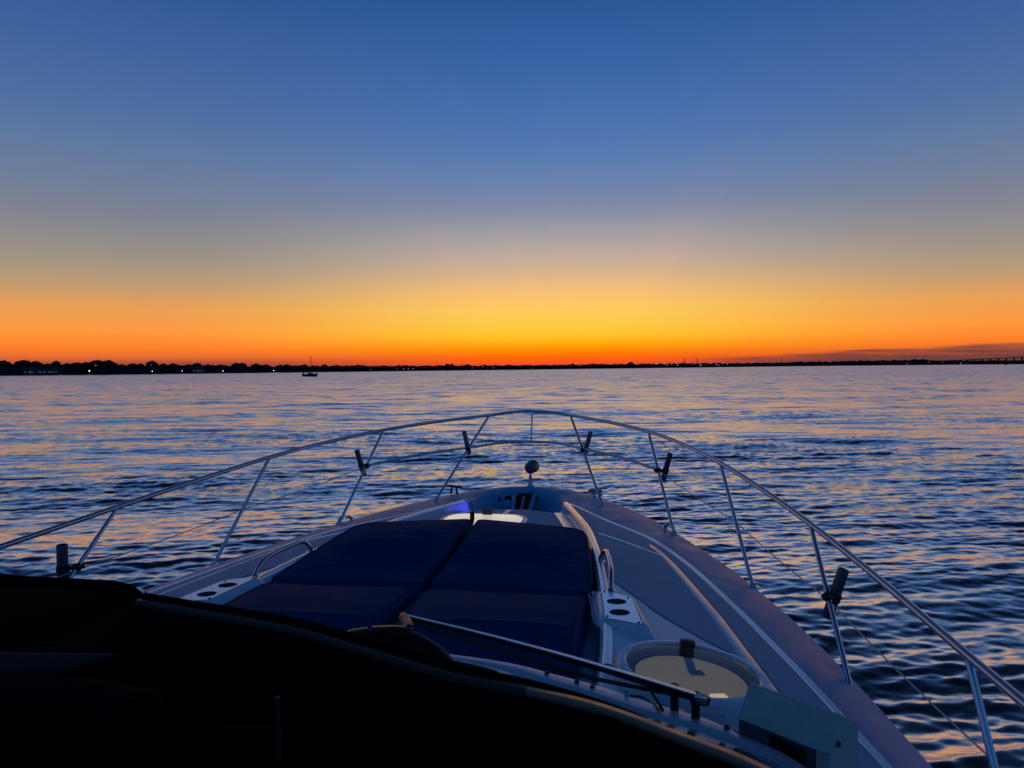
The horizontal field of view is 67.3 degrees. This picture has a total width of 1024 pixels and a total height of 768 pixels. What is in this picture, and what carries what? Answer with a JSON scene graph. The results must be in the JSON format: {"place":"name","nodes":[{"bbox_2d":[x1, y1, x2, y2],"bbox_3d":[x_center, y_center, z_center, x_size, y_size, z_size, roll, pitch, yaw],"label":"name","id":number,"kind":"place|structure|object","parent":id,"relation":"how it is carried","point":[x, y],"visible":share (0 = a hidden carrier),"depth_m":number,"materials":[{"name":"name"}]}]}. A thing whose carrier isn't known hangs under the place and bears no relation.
{"place":"outdoors","nodes":[
{"label":"outdoors","id":0,"kind":"place"},
{"bbox_2d":[0,364,984,375],"bbox_3d":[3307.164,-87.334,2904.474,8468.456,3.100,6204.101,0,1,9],"label":"shore","id":1,"kind":"structure","parent":0,"point":[377,370],"depth_m":664.28,"materials":[{"name":"black soil"}]},
{"bbox_2d":[0,360,11,366],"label":"umbrella tree","id":2,"kind":"object","parent":1,"relation":"on","point":[4,363],"visible":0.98,"depth_m":502.06,"materials":[{"name":"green plant"}]},
{"bbox_2d":[15,360,29,365],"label":"umbrella tree","id":3,"kind":"object","parent":1,"relation":"on","point":[22,362],"visible":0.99,"depth_m":506.32,"materials":[{"name":"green plant"}]},
{"bbox_2d":[23,367,38,374],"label":"shore house","id":4,"kind":"structure","parent":1,"relation":"on","point":[30,371],"depth_m":495.64,"materials":[{"name":"beige"}]},
{"bbox_2d":[28,361,41,366],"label":"umbrella tree","id":5,"kind":"object","parent":1,"relation":"on","point":[35,363],"visible":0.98,"depth_m":508.34,"materials":[{"name":"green plant"}]},
{"bbox_2d":[38,368,47,373],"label":"shore house","id":6,"kind":"structure","parent":1,"relation":"on","point":[43,370],"depth_m":496.65,"materials":[{"name":"beige"}]},
{"bbox_2d":[48,368,61,373],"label":"shore house","id":7,"kind":"structure","parent":1,"relation":"on","point":[54,371],"depth_m":497.52,"materials":[{"name":"beige"}]},
{"bbox_2d":[50,361,60,366],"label":"shore tree","id":8,"kind":"object","parent":1,"relation":"on","point":[56,363],"visible":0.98,"depth_m":511.08,"materials":[{"name":"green plant"}]},
{"bbox_2d":[69,362,84,368],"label":"umbrella tree","id":9,"kind":"object","parent":1,"relation":"on","point":[77,364],"visible":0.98,"depth_m":504.38,"materials":[{"name":"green plant"}]},
{"bbox_2d":[81,362,90,366],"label":"shore tree","id":10,"kind":"object","parent":1,"relation":"on","point":[85,364],"visible":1,"depth_m":506.20,"materials":[{"name":"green plant"}]},
{"bbox_2d":[89,360,106,366],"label":"umbrella tree","id":11,"kind":"object","parent":1,"relation":"on","point":[100,363],"visible":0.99,"depth_m":512.52,"materials":[{"name":"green plant"}]},
{"bbox_2d":[98,360,117,365],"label":"umbrella tree","id":12,"kind":"object","parent":1,"relation":"on","point":[109,362],"visible":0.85,"depth_m":518.25,"materials":[{"name":"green plant"}]},
{"bbox_2d":[113,364,125,368],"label":"shore tree","id":13,"kind":"object","parent":1,"relation":"on","point":[122,366],"visible":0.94,"depth_m":510.50,"materials":[{"name":"green plant"}]},
{"bbox_2d":[126,363,137,368],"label":"shore tree","id":14,"kind":"object","parent":1,"relation":"on","point":[133,365],"visible":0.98,"depth_m":517.36,"materials":[{"name":"green plant"}]},
{"bbox_2d":[146,361,158,366],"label":"umbrella tree","id":15,"kind":"object","parent":1,"relation":"on","point":[151,363],"visible":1,"depth_m":534.22,"materials":[{"name":"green plant"}]},
{"bbox_2d":[168,363,177,367],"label":"shore tree","id":16,"kind":"object","parent":1,"relation":"on","point":[172,365],"visible":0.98,"depth_m":546.43,"materials":[{"name":"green plant"}]},
{"bbox_2d":[192,367,205,372],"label":"shore house","id":17,"kind":"structure","parent":1,"relation":"on","point":[198,370],"depth_m":556.17,"materials":[{"name":"beige"}]},
{"bbox_2d":[237,363,246,367],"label":"shore tree","id":18,"kind":"object","parent":1,"relation":"on","point":[244,365],"visible":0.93,"depth_m":595.23,"materials":[{"name":"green plant"}]},
{"bbox_2d":[251,363,260,367],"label":"shore tree","id":19,"kind":"object","parent":1,"relation":"on","point":[256,365],"visible":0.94,"depth_m":607.12,"materials":[{"name":"green plant"}]},
{"bbox_2d":[0,359,1023,374],"bbox_3d":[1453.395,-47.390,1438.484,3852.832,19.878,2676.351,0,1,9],"label":"treeline","id":20,"kind":"object","parent":1,"relation":"on","point":[94,369],"visible":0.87,"depth_m":767.67,"materials":[{"name":"black plant"}]},
{"bbox_2d":[947,357,1023,363],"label":"bridge","id":21,"kind":"structure","parent":1,"relation":"on","point":[995,358],"depth_m":2286.58,"materials":[{"name":"grey concrete"}]},
{"bbox_2d":[0,364,1023,767],"bbox_3d":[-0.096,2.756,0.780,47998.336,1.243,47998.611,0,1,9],"label":"water","id":22,"kind":"structure","parent":0,"point":[906,482],"depth_m":20.64,"materials":[{"name":"blue liquid"}]},
{"bbox_2d":[302,365,317,375],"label":"sailboat","id":23,"kind":"object","parent":22,"relation":"on","point":[310,374],"visible":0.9,"depth_m":299.46,"materials":[{"name":"grey"}]},
{"bbox_2d":[0,409,1023,767],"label":"motor boat","id":24,"kind":"object","parent":22,"relation":"on","point":[694,657],"visible":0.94,"depth_m":1.69,"materials":[{"name":"white plastic"}]},
{"bbox_2d":[56,543,84,577],"bbox_3d":[-2.213,0.943,3.852,0.127,0.299,0.072,-2,2,-44],"label":"rod holder","id":25,"kind":"object","parent":24,"relation":"attached to","point":[63,566],"visible":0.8,"depth_m":3.81,"materials":[{"name":"black plastic"}]},
{"bbox_2d":[224,582,414,630],"bbox_3d":[-0.879,0.984,3.235,0.773,0.121,0.803,0,1,9],"label":"cushion","id":26,"kind":"object","parent":24,"relation":"on","point":[346,607],"visible":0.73,"depth_m":3.28,"materials":[{"name":"blue fabric"}]},
{"bbox_2d":[354,449,369,476],"bbox_3d":[-1.175,0.627,6.099,0.151,0.220,0.078,0,1,30],"label":"rod holder","id":27,"kind":"object","parent":24,"relation":"attached to","point":[361,464],"visible":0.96,"depth_m":6.09,"materials":[{"name":"black plastic"}]},
{"bbox_2d":[271,519,471,597],"bbox_3d":[-0.716,0.929,4.232,0.784,0.178,1.157,0,1,9],"label":"cushion","id":28,"kind":"object","parent":24,"relation":"on","point":[414,557],"visible":0.99,"depth_m":4.00,"materials":[{"name":"blue fabric"}]},
{"bbox_2d":[462,430,470,454],"bbox_3d":[-0.397,0.529,6.888,0.071,0.218,0.191,-1,1,-16],"label":"rod holder","id":29,"kind":"object","parent":24,"relation":"attached to","point":[466,440],"visible":0.94,"depth_m":6.91,"materials":[{"name":"black plastic"}]},
{"bbox_2d":[393,588,587,678],"bbox_3d":[-0.092,0.980,3.104,0.773,0.122,0.803,0,1,9],"label":"cushion","id":30,"kind":"object","parent":24,"relation":"on","point":[556,622],"visible":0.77,"depth_m":3.03,"materials":[{"name":"blue fabric"}]},
{"bbox_2d":[430,519,594,609],"bbox_3d":[0.078,0.926,4.099,0.784,0.178,1.157,0,1,9],"label":"cushion","id":31,"kind":"object","parent":24,"relation":"on","point":[497,555],"visible":0.99,"depth_m":3.88,"materials":[{"name":"blue fabric"}]},
{"bbox_2d":[580,431,592,455],"bbox_3d":[0.637,0.525,6.715,0.072,0.218,0.191,0,2,35],"label":"rod holder","id":32,"kind":"object","parent":24,"relation":"attached to","point":[588,439],"visible":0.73,"depth_m":6.73,"materials":[{"name":"black plastic"}]},
{"bbox_2d":[654,452,672,481],"bbox_3d":[1.117,0.618,5.716,0.151,0.220,0.078,-1,1,-11],"label":"rod holder","id":33,"kind":"object","parent":24,"relation":"attached to","point":[665,470],"visible":0.91,"depth_m":5.70,"materials":[{"name":"black plastic"}]},
{"bbox_2d":[821,567,849,619],"bbox_3d":[1.372,0.897,3.291,0.135,0.228,0.074,-1,1,-14],"label":"rod holder","id":34,"kind":"object","parent":24,"relation":"attached to","point":[834,594],"visible":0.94,"depth_m":3.27,"materials":[{"name":"black plastic"}]},
{"bbox_2d":[0,0,1023,366],"label":"sky","id":35,"kind":"structure","parent":0,"point":[273,183],"materials":[{"name":"blue"}]}
]}

